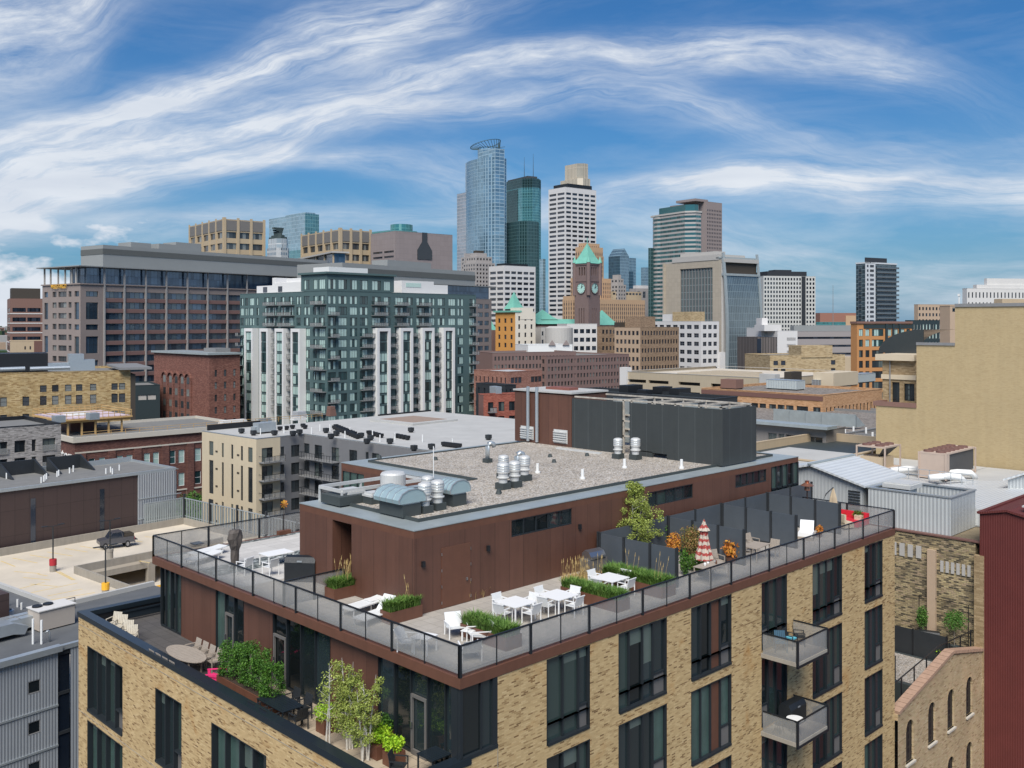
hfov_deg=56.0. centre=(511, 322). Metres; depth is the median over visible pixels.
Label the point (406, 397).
bay window
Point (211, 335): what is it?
window
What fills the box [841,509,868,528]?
sofa
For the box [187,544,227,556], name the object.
sun lounger
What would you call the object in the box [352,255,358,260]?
window
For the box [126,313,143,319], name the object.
window
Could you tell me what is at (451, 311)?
window
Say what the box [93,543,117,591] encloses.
parking lamp
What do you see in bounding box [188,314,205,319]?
window
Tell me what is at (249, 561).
garden chair
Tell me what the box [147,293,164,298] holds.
window
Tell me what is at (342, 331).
window
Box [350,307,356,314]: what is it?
window
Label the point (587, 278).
clock tower
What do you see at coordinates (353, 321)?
window
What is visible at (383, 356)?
bay window
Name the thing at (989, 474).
flat roof building
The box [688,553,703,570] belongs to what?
shrub
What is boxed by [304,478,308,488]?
window
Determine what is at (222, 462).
window
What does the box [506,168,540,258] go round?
skyscraper
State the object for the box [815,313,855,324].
stadium
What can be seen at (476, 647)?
lounge chair
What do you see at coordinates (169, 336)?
window
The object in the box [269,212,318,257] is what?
glass tower
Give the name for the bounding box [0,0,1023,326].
sky
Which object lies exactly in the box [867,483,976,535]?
metal plant box
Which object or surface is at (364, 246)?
window
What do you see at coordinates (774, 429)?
apartment building
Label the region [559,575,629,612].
grass planter
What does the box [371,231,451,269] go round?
windowless building
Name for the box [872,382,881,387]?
window
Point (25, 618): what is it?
duct
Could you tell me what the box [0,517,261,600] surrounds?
parking garage
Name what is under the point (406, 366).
bay window
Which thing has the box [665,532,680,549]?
shrub
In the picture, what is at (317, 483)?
window
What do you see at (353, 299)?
window
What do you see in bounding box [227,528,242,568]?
covered heater
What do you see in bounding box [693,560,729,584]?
wooden table
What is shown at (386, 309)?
window
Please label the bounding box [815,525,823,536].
shrub
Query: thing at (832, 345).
window
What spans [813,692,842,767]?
window
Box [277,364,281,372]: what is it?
bay window
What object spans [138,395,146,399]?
window
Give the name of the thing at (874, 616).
window
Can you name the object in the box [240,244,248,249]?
window
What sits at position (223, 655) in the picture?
evergreen hedge shrub
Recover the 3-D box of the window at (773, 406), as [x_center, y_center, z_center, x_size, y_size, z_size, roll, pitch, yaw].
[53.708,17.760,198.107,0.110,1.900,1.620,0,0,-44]
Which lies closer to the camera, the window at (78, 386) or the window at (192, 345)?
the window at (78, 386)
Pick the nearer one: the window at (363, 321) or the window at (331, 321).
the window at (331, 321)
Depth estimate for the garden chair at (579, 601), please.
40.64 m
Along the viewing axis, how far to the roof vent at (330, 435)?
162.61 m
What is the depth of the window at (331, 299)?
281.49 m
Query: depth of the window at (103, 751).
49.38 m
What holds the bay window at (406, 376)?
in the apartment tower at (348, 343)
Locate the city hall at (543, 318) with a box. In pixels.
[535,310,614,326]
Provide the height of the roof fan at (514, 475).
1.386 m
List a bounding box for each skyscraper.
[457,139,505,270]
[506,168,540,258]
[560,163,589,185]
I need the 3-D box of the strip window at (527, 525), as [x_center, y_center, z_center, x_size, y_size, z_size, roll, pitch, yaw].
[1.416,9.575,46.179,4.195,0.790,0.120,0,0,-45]
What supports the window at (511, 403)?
in the brick building at (495, 402)
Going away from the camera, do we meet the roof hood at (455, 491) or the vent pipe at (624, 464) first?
the roof hood at (455, 491)
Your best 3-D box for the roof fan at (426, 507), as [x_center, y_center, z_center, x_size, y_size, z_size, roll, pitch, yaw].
[-4.011,8.017,44.123,0.655,1.386,0.655,0,0,-45]
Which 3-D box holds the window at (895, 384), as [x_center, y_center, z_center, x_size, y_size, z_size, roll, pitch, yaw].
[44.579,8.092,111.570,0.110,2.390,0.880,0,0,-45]
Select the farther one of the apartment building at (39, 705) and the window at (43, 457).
the window at (43, 457)
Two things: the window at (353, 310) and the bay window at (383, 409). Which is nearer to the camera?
the window at (353, 310)
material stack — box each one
[218,419,246,423]
[258,418,271,421]
[290,416,306,420]
[291,411,306,416]
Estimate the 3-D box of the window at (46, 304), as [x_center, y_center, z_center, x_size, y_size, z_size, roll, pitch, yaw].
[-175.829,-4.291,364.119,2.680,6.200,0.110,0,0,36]
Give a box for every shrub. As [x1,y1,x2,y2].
[217,637,241,677]
[227,640,250,683]
[236,639,263,686]
[247,647,271,690]
[258,659,285,697]
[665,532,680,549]
[678,524,699,554]
[679,545,690,574]
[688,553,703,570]
[720,540,738,563]
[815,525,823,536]
[853,510,862,517]
[916,605,928,628]
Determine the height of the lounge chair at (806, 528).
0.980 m
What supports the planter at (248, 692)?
on the apartment building at (697, 670)
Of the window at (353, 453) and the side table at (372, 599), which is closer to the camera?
the side table at (372, 599)
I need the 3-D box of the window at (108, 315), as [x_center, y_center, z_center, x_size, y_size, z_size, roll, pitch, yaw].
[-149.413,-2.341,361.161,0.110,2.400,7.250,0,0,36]
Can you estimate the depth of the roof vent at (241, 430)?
170.79 m
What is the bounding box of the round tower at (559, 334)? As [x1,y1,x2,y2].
[545,326,572,350]
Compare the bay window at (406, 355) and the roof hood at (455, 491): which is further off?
the bay window at (406, 355)
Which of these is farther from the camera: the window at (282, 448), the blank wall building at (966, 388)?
the window at (282, 448)
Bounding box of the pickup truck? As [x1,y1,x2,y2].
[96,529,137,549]
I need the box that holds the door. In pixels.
[441,542,470,607]
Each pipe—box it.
[32,619,33,643]
[40,620,42,643]
[535,463,539,472]
[580,469,584,478]
[622,459,626,467]
[679,459,683,468]
[890,466,917,472]
[919,595,968,646]
[928,473,966,482]
[949,469,977,478]
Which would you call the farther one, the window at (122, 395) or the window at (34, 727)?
the window at (122, 395)
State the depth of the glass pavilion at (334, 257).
564.23 m
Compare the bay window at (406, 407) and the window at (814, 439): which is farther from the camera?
the bay window at (406, 407)
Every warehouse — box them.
[0,352,151,422]
[151,348,240,419]
[745,345,850,371]
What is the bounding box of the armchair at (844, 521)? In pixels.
[841,514,853,527]
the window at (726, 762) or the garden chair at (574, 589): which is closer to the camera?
the garden chair at (574, 589)
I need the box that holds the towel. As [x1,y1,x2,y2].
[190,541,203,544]
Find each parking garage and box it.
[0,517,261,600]
[476,350,575,384]
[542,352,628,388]
[620,366,850,393]
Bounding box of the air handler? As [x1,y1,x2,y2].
[26,598,76,631]
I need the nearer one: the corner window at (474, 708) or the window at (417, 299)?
the corner window at (474, 708)
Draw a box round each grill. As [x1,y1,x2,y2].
[284,554,314,581]
[580,547,606,576]
[779,695,805,728]
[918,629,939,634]
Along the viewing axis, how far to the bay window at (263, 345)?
299.64 m
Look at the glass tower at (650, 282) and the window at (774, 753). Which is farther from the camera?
the glass tower at (650, 282)
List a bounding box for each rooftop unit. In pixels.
[251,421,275,433]
[619,384,642,392]
[637,389,652,393]
[653,386,671,392]
[669,387,690,393]
[721,378,743,389]
[784,371,801,379]
[812,379,820,384]
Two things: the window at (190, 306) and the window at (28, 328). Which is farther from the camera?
the window at (28, 328)
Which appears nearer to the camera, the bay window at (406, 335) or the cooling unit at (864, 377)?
the cooling unit at (864, 377)
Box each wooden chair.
[185,637,201,649]
[194,640,208,665]
[198,644,215,668]
[205,647,222,672]
[711,549,724,570]
[746,532,759,552]
[765,538,779,558]
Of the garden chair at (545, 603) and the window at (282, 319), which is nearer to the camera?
the garden chair at (545, 603)
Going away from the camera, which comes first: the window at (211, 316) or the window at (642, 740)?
the window at (642, 740)
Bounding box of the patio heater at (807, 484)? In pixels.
[801,480,813,498]
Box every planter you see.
[216,670,285,714]
[313,702,336,735]
[323,555,355,599]
[368,722,395,760]
[377,712,393,737]
[378,576,422,624]
[382,735,405,766]
[456,607,522,651]
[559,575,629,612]
[599,549,675,598]
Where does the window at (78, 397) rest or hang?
in the brick warehouse at (30, 382)
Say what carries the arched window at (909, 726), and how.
in the brick gable building at (938, 711)
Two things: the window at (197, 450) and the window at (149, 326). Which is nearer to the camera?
the window at (197, 450)
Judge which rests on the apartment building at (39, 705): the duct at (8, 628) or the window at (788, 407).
the duct at (8, 628)
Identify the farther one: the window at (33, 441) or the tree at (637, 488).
the window at (33, 441)
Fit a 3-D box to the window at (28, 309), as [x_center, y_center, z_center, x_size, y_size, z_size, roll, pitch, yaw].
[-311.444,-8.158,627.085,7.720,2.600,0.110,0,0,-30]
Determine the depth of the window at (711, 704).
44.57 m
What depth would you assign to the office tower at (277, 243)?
826.09 m
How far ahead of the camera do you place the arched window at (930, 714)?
61.61 m
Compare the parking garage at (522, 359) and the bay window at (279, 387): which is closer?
the bay window at (279, 387)
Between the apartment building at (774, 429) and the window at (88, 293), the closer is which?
the apartment building at (774, 429)
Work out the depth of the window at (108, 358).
361.44 m
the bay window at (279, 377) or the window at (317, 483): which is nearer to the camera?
the window at (317, 483)
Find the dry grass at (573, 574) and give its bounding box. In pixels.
[561,554,586,580]
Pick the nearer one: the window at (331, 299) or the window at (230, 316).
the window at (331, 299)
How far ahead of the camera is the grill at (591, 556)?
46.97 m
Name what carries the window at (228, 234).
in the office tower at (233, 236)
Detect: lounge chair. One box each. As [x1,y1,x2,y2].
[393,625,423,654]
[444,611,467,639]
[457,639,482,662]
[466,620,493,641]
[798,519,814,540]
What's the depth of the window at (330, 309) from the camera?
281.63 m
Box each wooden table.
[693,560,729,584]
[746,541,770,562]
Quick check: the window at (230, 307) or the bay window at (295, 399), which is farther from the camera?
the window at (230, 307)
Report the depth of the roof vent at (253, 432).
167.67 m
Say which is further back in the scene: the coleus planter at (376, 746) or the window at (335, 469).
the window at (335, 469)
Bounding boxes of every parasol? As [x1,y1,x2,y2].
[695,520,712,576]
[823,487,836,502]
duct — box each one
[0,611,32,627]
[0,619,28,637]
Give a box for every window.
[0,397,6,406]
[0,442,6,453]
[12,308,25,311]
[12,317,25,320]
[12,327,25,330]
[12,337,25,339]
[14,440,24,452]
[22,397,28,405]
[27,308,40,311]
[27,317,40,320]
[27,327,40,330]
[27,336,40,339]
[28,678,40,694]
[28,719,40,735]
[28,760,40,767]
[32,439,34,450]
[40,385,46,391]
[40,396,46,404]
[42,438,54,449]
[42,455,54,465]
[45,303,47,318]
[45,336,47,351]
[52,385,58,391]
[52,396,58,404]
[59,291,65,296]
[59,302,65,307]
[59,313,65,317]
[59,324,65,328]
[59,335,65,339]
[59,345,65,350]
[65,385,70,390]
[65,395,70,403]
[76,302,78,318]
[76,336,78,352]
[76,384,81,390]
[76,395,81,403]
[86,291,97,296]
[86,302,97,318]
[86,324,97,329]
[86,336,97,352]
[87,646,122,736]
[87,720,122,767]
[90,384,95,390]
[90,394,95,402]
[106,292,122,297]
[106,302,122,308]
[106,313,122,318]
[106,324,122,329]
[106,334,122,340]
[106,345,122,351]
[106,355,122,361]
[111,383,117,389]
[111,394,117,402]
[119,383,124,389]
[119,393,124,401]
[126,292,143,298]
[126,303,143,308]
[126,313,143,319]
[126,324,143,329]
[126,334,143,340]
[126,344,143,350]
[126,355,143,361]
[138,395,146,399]
[144,453,149,461]
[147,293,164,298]
[147,303,164,308]
[147,313,164,319]
[147,324,164,329]
[147,334,164,339]
[147,344,164,350]
[147,355,153,360]
[147,395,155,399]
[153,452,158,463]
[155,688,181,767]
[167,293,185,299]
[167,303,185,309]
[167,314,185,319]
[167,324,185,329]
[167,334,185,339]
[167,344,185,349]
[170,450,174,463]
[178,450,183,462]
[178,473,183,485]
[188,294,205,299]
[188,304,205,309]
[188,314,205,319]
[188,324,205,329]
[188,333,205,339]
[188,343,205,348]
[195,448,200,460]
[195,471,200,483]
[209,294,225,300]
[209,304,225,309]
[209,314,225,319]
[209,324,225,328]
[209,333,225,338]
[209,343,225,347]
[210,441,212,454]
[210,460,212,493]
[211,722,265,767]
[222,462,223,495]
[226,232,235,237]
[226,243,235,248]
[228,295,239,300]
[228,305,239,309]
[228,314,239,319]
[228,324,239,328]
[228,333,239,338]
[228,343,239,347]
[232,464,232,497]
[240,233,248,238]
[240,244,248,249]
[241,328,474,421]
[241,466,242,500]
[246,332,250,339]
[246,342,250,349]
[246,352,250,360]
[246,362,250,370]
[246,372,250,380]
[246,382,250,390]
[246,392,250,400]
[246,402,250,410]
[246,412,250,420]
[248,447,252,461]
[248,467,252,502]
[248,508,252,533]
[253,233,261,239]
[253,244,261,250]
[261,332,265,340]
[261,342,265,350]
[261,353,265,360]
[261,363,265,371]
[261,373,265,381]
[261,383,265,391]
[261,394,265,402]
[261,404,265,412]
[262,447,272,461]
[262,465,272,479]
[262,483,272,497]
[262,501,272,514]
[264,519,271,533]
[265,297,269,304]
[265,308,269,314]
[265,318,269,325]
[277,332,281,340]
[277,343,281,351]
[277,353,281,361]
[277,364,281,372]
[277,374,281,382]
[277,385,281,393]
[277,395,281,403]
[277,406,281,414]
[277,416,281,424]
[281,297,284,304]
[281,307,284,314]
[281,318,284,325]
[281,446,283,457]
[281,464,283,475]
[281,482,283,493]
[291,445,298,456]
[291,462,298,474]
[291,480,298,491]
[291,497,298,509]
[291,515,298,527]
[293,333,297,340]
[293,343,297,351]
[293,354,297,362]
[293,365,297,373]
[293,375,297,383]
[293,386,297,394]
[293,397,297,405]
[297,296,300,303]
[297,307,300,314]
[297,318,300,325]
[304,279,389,290]
[304,296,309,303]
[304,307,309,314]
[304,318,309,325]
[304,443,308,452]
[304,461,308,470]
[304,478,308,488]
[315,445,321,458]
[315,462,321,476]
[315,480,321,493]
[319,296,324,303]
[319,307,324,314]
[319,318,324,325]
[328,296,335,303]
[328,307,335,314]
[328,317,335,325]
[328,328,335,336]
[332,447,338,461]
[332,465,338,479]
[333,243,337,249]
[339,296,346,303]
[339,307,346,314]
[339,318,346,325]
[339,328,346,336]
[342,243,348,248]
[350,296,356,303]
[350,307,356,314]
[350,318,356,325]
[350,328,356,335]
[350,450,356,460]
[352,243,358,249]
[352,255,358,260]
[360,296,367,303]
[360,307,367,314]
[360,318,367,325]
[360,328,367,335]
[362,244,368,249]
[362,255,368,261]
[372,297,380,304]
[372,307,380,314]
[372,318,380,325]
[380,332,386,340]
[380,342,386,350]
[380,353,386,361]
[380,363,386,371]
[380,374,386,382]
[380,384,386,392]
[380,395,386,403]
[380,405,386,413]
[384,297,389,304]
[384,307,389,314]
[384,318,389,325]
[395,297,402,304]
[395,307,402,314]
[395,318,402,325]
[403,332,409,339]
[403,342,409,349]
[403,352,409,360]
[403,362,409,370]
[403,373,409,380]
[403,383,409,391]
[403,393,409,401]
[403,403,409,411]
[406,283,420,286]
[407,297,412,304]
[407,308,412,314]
[407,318,412,324]
[416,298,424,304]
[416,308,424,314]
[416,318,424,324]
[425,332,430,339]
[425,342,430,349]
[425,352,430,359]
[425,362,430,369]
[425,372,430,379]
[425,382,430,389]
[425,392,430,399]
[425,402,430,409]
[429,298,433,305]
[429,308,433,314]
[429,318,433,324]
[438,298,444,305]
[438,308,444,315]
[438,318,444,324]
[446,331,451,338]
[446,341,451,348]
[446,351,451,358]
[446,361,451,368]
[446,371,451,378]
[446,380,451,388]
[446,390,451,398]
[446,400,451,408]
[448,298,454,305]
[448,308,454,315]
[448,318,454,324]
[451,677,497,760]
[458,299,462,305]
[458,308,462,315]
[458,318,462,324]
[458,328,462,334]
[469,299,474,305]
[469,309,474,315]
[469,318,474,324]
[469,328,474,334]
[488,402,492,411]
[498,402,503,410]
[509,401,514,410]
[511,508,571,536]
[542,374,617,388]
[547,645,589,746]
[547,739,589,767]
[550,258,572,315]
[618,617,666,713]
[618,703,666,767]
[648,484,692,506]
[691,594,731,681]
[691,673,731,766]
[709,754,731,767]
[735,469,765,487]
[762,574,786,649]
[762,658,786,727]
[762,736,786,767]
[765,303,813,330]
[769,404,775,408]
[769,433,775,439]
[786,405,792,409]
[797,337,850,338]
[797,406,807,410]
[811,437,821,441]
[813,407,819,411]
[813,554,842,626]
[813,623,842,698]
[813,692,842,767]
[832,345,850,346]
[832,761,841,767]
[865,540,882,603]
[865,604,882,670]
[865,668,882,736]
[865,733,882,767]
[872,329,882,335]
[872,340,882,346]
[872,350,882,356]
[872,361,881,367]
[872,371,881,377]
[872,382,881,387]
[893,382,898,401]
[905,384,913,400]
[906,720,915,767]
[928,703,937,748]
[947,690,956,733]
[948,757,952,767]
[966,677,974,719]
[966,742,970,767]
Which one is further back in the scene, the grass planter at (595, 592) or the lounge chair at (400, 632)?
the grass planter at (595, 592)
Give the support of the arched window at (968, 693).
in the brick gable building at (938, 711)
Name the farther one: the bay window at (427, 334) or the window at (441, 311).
the window at (441, 311)
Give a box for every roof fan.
[9,608,13,615]
[380,470,405,485]
[418,482,433,513]
[421,475,433,501]
[430,479,445,510]
[495,462,510,489]
[496,455,509,478]
[507,460,521,487]
[519,455,531,481]
[612,438,623,458]
[629,437,641,459]
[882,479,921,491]
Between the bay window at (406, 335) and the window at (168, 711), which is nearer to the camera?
the window at (168, 711)
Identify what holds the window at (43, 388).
in the brick warehouse at (30, 382)
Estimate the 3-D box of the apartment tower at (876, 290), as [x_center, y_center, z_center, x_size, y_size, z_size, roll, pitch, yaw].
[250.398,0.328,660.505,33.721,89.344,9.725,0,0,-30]
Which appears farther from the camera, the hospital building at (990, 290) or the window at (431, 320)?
the hospital building at (990, 290)
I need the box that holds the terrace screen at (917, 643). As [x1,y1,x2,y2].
[895,625,947,659]
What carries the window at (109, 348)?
in the office building at (131, 302)
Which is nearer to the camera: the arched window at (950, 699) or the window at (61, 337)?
the arched window at (950, 699)
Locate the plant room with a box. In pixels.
[813,371,857,386]
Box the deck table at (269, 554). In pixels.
[258,548,293,564]
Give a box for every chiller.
[856,441,900,468]
[918,444,975,480]
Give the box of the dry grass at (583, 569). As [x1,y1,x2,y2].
[579,554,602,580]
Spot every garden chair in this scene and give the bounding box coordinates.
[106,611,121,628]
[112,614,127,627]
[119,620,133,634]
[126,624,138,637]
[236,556,253,575]
[259,707,279,715]
[262,557,279,575]
[285,686,300,711]
[288,707,308,728]
[293,692,312,718]
[387,748,408,767]
[491,591,510,614]
[492,602,512,620]
[520,591,539,617]
[521,602,542,622]
[533,585,552,609]
[536,595,555,616]
[561,585,580,609]
[564,595,584,617]
[587,568,605,584]
[590,578,608,584]
[613,568,631,589]
[617,577,636,595]
[773,630,786,651]
[782,627,797,649]
[792,626,804,646]
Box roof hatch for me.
[321,486,371,505]
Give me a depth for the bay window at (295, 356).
287.60 m
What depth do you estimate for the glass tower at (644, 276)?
1302.08 m
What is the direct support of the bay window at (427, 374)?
in the apartment tower at (348, 343)
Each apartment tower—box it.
[235,267,479,424]
[756,270,815,330]
[855,257,898,320]
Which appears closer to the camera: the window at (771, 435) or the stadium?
the window at (771, 435)
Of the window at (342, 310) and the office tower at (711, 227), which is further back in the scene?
the office tower at (711, 227)
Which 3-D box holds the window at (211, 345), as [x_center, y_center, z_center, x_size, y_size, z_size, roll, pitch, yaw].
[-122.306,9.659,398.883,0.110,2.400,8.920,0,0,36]
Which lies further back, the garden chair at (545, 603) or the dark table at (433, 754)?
the garden chair at (545, 603)
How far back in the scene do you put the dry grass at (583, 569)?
45.98 m
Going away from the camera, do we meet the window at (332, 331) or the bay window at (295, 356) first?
the window at (332, 331)
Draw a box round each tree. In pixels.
[179,490,201,514]
[312,658,341,743]
[330,660,364,749]
[342,676,384,761]
[616,481,664,542]
[942,609,968,647]
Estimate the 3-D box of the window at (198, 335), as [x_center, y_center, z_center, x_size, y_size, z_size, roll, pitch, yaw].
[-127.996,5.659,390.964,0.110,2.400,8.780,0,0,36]
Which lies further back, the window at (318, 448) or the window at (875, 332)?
the window at (875, 332)
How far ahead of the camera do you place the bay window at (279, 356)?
293.49 m
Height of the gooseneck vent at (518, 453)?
1.353 m
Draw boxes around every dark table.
[256,692,303,723]
[416,746,450,767]
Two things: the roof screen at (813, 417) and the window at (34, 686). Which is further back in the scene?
the roof screen at (813, 417)
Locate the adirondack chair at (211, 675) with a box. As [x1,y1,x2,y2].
[205,667,227,680]
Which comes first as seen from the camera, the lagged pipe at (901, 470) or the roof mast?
the roof mast
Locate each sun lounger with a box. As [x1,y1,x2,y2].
[184,549,222,566]
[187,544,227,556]
[343,595,382,616]
[352,593,395,627]
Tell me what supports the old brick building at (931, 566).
on the ground
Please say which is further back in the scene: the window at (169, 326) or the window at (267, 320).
the window at (169, 326)
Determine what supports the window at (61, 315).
in the office building at (131, 302)
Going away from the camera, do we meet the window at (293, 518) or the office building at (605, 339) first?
the window at (293, 518)
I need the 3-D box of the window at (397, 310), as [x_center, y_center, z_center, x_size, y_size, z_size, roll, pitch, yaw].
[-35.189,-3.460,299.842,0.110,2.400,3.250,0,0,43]
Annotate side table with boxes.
[364,596,379,609]
[411,632,437,655]
[461,628,474,640]
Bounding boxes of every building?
[0,412,99,465]
[0,454,180,547]
[0,581,159,767]
[7,288,41,352]
[9,340,41,352]
[36,242,326,382]
[61,413,322,500]
[77,386,894,767]
[135,381,159,419]
[202,410,514,536]
[297,260,493,350]
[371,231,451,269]
[474,368,541,414]
[476,382,515,414]
[478,386,514,418]
[491,321,494,350]
[493,308,535,350]
[515,340,572,351]
[535,327,545,343]
[557,324,596,352]
[588,387,737,437]
[597,326,613,352]
[611,291,640,299]
[614,317,678,369]
[629,285,647,316]
[655,312,724,368]
[701,383,881,411]
[737,337,776,369]
[739,405,875,434]
[747,318,767,336]
[754,325,796,352]
[756,419,845,442]
[756,433,875,461]
[764,447,1023,483]
[790,325,850,355]
[850,321,912,387]
[854,433,875,436]
[870,524,983,767]
[873,303,1023,470]
[895,630,983,767]
[905,320,939,342]
[914,304,954,319]
[937,481,1023,525]
[940,299,1023,342]
[962,278,1023,303]
[977,494,1023,767]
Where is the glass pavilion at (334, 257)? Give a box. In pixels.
[298,251,348,262]
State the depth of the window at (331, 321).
281.35 m
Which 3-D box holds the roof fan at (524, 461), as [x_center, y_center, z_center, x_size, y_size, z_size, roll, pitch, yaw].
[0.689,8.017,53.059,0.655,1.386,0.655,0,0,-45]
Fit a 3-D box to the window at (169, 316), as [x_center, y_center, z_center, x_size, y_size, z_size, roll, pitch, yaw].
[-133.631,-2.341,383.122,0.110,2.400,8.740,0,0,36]
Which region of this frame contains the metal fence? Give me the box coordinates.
[144,493,299,536]
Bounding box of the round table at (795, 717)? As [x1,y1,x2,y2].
[786,715,803,733]
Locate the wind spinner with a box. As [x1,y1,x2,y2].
[277,500,290,534]
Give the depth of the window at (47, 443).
181.79 m
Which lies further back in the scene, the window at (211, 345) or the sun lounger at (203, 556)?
the window at (211, 345)
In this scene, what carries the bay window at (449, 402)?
in the apartment tower at (348, 343)
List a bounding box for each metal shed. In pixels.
[799,454,906,512]
[1003,472,1023,487]
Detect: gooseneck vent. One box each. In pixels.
[482,441,495,462]
[514,450,524,473]
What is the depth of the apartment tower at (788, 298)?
704.33 m
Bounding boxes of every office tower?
[189,217,265,255]
[267,227,288,257]
[301,228,371,263]
[372,224,416,233]
[461,253,469,270]
[463,250,494,285]
[489,263,534,325]
[506,221,538,313]
[548,183,595,318]
[563,243,644,321]
[611,275,625,299]
[651,204,701,320]
[670,198,721,251]
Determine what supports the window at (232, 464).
in the apartment building at (258, 473)
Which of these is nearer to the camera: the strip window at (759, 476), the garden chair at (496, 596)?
the garden chair at (496, 596)
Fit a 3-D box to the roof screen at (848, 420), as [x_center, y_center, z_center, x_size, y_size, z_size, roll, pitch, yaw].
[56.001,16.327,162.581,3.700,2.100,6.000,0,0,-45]
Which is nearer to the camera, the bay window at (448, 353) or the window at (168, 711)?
the window at (168, 711)
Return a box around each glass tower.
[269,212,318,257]
[539,259,544,311]
[608,249,628,291]
[629,258,635,288]
[641,267,647,285]
[648,248,653,316]
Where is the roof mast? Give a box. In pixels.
[433,446,433,477]
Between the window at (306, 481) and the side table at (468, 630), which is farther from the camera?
the window at (306, 481)
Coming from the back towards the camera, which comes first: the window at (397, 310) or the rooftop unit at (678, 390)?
the window at (397, 310)
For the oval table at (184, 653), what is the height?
0.735 m
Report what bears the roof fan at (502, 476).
on the apartment building at (697, 670)
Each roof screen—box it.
[773,409,800,421]
[789,410,812,422]
[806,411,838,423]
[822,412,864,427]
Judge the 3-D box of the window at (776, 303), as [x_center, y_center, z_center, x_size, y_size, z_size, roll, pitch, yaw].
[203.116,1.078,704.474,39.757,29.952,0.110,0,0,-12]
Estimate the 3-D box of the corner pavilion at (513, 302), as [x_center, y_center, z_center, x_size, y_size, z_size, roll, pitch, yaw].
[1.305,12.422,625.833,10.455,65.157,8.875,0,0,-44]
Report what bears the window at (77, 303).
in the office building at (131, 302)
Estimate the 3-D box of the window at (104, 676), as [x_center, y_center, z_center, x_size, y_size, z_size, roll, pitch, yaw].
[-20.468,18.520,48.676,0.390,3.400,4.500,0,0,-45]
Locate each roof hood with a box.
[373,483,425,517]
[441,477,470,506]
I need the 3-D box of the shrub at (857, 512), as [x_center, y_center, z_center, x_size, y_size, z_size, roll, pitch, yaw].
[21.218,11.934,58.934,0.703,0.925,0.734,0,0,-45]
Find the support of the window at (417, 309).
in the apartment tower at (348, 343)
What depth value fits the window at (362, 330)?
289.86 m
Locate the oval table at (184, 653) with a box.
[166,645,205,672]
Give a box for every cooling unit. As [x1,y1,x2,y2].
[766,379,804,390]
[858,372,875,382]
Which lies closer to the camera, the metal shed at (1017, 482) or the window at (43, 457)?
the metal shed at (1017, 482)
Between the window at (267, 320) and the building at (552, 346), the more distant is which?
the building at (552, 346)
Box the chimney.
[326,406,335,415]
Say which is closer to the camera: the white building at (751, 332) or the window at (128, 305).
the window at (128, 305)
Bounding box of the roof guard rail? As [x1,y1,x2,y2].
[898,467,971,484]
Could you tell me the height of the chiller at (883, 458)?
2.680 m
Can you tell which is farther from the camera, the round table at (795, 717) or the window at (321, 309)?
the window at (321, 309)
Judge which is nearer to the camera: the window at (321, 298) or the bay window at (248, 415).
the window at (321, 298)
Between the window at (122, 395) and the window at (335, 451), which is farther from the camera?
the window at (122, 395)
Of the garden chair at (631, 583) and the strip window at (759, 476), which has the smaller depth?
the garden chair at (631, 583)
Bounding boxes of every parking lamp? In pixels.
[41,523,64,571]
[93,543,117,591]
[99,518,120,558]
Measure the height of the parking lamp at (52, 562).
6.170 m
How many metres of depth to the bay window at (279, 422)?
293.49 m
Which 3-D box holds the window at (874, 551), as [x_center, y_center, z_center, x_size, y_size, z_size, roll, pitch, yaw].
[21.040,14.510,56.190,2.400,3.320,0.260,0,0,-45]
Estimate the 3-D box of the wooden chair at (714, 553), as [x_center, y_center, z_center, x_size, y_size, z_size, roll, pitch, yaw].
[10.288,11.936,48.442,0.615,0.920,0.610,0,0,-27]
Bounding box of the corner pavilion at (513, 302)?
[504,292,522,310]
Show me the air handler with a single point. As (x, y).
(55, 613)
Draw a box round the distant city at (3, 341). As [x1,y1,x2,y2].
[0,327,6,349]
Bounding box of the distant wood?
[0,326,6,352]
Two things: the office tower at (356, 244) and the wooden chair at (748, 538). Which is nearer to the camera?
the wooden chair at (748, 538)
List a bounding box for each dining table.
[494,596,535,622]
[539,589,578,616]
[591,572,629,586]
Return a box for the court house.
[663,251,761,368]
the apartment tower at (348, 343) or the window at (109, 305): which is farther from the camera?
the window at (109, 305)
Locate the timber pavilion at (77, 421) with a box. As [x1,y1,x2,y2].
[32,404,131,435]
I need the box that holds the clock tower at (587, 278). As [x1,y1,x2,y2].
[573,238,601,325]
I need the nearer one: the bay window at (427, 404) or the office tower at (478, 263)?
the bay window at (427, 404)
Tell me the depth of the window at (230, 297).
405.98 m
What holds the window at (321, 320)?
in the apartment tower at (348, 343)
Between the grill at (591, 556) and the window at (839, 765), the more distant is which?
the window at (839, 765)
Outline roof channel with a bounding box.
[556,447,601,453]
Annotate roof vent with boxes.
[238,428,244,433]
[250,430,256,435]
[271,430,277,435]
[296,429,302,434]
[328,433,333,438]
[333,430,339,435]
[362,490,378,504]
[363,438,370,443]
[386,438,393,443]
[408,427,413,432]
[410,445,417,450]
[428,443,434,449]
[485,434,491,439]

